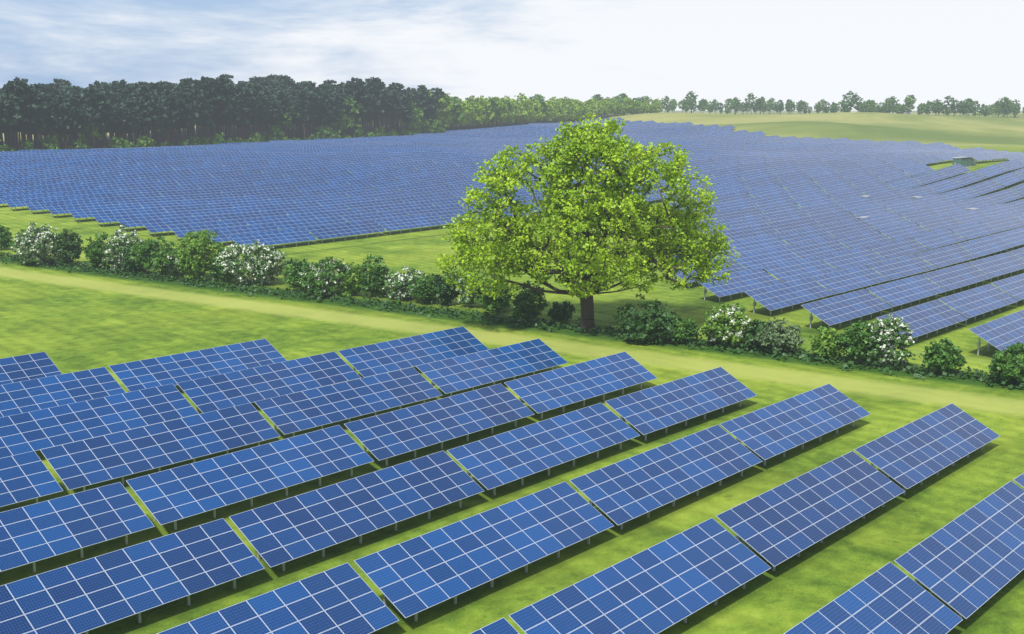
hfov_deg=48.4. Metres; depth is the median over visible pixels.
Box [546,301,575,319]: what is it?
hedge bush
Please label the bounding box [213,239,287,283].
hedge bush
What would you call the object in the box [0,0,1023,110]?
sky
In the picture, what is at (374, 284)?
hedge bush
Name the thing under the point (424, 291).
hedge bush
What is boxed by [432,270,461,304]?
hedge bush
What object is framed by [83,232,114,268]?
hedge bush
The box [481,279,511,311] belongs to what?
hedge bush
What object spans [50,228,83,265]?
hedge bush
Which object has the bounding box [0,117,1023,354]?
solar field
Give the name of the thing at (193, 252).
hedge bush
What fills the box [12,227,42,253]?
hedge bush
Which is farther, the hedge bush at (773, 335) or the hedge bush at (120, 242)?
the hedge bush at (120, 242)
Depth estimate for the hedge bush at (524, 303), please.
150.99 m
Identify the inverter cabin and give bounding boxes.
[952,156,975,167]
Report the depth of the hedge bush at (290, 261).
179.57 m
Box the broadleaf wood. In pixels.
[370,91,662,132]
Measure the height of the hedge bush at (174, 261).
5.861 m
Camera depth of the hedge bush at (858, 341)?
124.19 m
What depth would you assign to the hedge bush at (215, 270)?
183.88 m
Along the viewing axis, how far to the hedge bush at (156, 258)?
189.63 m
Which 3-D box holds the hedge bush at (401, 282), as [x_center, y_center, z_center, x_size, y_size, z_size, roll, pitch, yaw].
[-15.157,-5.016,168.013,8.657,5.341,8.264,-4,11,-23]
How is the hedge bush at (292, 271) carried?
on the terrain
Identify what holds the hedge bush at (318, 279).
on the terrain
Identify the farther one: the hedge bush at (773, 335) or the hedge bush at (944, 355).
the hedge bush at (773, 335)
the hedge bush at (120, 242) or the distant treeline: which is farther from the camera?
the distant treeline
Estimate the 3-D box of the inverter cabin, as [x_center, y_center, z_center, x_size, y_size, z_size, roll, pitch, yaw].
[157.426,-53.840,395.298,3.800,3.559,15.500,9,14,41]
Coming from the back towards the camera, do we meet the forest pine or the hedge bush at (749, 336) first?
the forest pine
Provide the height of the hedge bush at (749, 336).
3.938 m
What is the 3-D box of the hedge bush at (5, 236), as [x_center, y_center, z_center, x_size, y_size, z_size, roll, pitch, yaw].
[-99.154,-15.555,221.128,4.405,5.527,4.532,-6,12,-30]
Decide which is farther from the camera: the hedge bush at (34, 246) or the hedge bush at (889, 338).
the hedge bush at (34, 246)
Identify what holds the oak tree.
on the terrain
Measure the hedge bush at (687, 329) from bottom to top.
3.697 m
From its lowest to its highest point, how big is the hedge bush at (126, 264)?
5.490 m
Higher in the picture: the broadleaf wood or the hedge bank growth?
the broadleaf wood
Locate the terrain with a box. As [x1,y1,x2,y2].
[0,110,1023,633]
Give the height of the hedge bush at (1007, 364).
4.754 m
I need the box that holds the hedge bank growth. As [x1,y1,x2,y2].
[0,250,1023,388]
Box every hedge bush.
[0,224,12,249]
[9,221,58,264]
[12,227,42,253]
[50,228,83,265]
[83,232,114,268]
[101,224,143,271]
[119,245,150,272]
[127,236,180,274]
[163,245,188,277]
[175,229,222,278]
[206,245,237,281]
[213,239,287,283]
[281,258,299,286]
[282,258,315,290]
[295,256,352,296]
[340,262,365,295]
[358,254,390,297]
[382,266,434,299]
[407,273,436,303]
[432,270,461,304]
[455,274,480,306]
[472,275,511,308]
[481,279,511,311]
[510,280,549,318]
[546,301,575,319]
[613,293,678,344]
[671,315,699,342]
[700,302,751,346]
[740,319,766,349]
[753,317,804,354]
[808,326,845,359]
[836,320,881,363]
[867,313,914,368]
[922,337,966,374]
[986,342,1023,384]
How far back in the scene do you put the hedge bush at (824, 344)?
126.24 m
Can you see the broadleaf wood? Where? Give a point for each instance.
(481, 111)
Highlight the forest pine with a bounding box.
[0,74,449,151]
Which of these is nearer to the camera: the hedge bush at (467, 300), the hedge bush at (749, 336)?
the hedge bush at (749, 336)
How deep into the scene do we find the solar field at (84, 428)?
77.99 m
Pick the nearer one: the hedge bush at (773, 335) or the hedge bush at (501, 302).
the hedge bush at (773, 335)
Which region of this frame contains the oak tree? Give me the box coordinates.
[436,113,739,330]
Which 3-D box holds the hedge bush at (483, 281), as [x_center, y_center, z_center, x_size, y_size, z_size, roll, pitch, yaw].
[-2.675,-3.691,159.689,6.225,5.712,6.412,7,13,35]
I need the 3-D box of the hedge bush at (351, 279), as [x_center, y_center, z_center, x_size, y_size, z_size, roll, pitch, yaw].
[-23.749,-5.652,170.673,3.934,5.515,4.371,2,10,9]
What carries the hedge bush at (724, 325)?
on the terrain
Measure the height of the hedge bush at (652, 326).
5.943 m
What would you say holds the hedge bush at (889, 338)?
on the terrain
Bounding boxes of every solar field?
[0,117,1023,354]
[0,326,1023,633]
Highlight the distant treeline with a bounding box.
[535,91,1023,117]

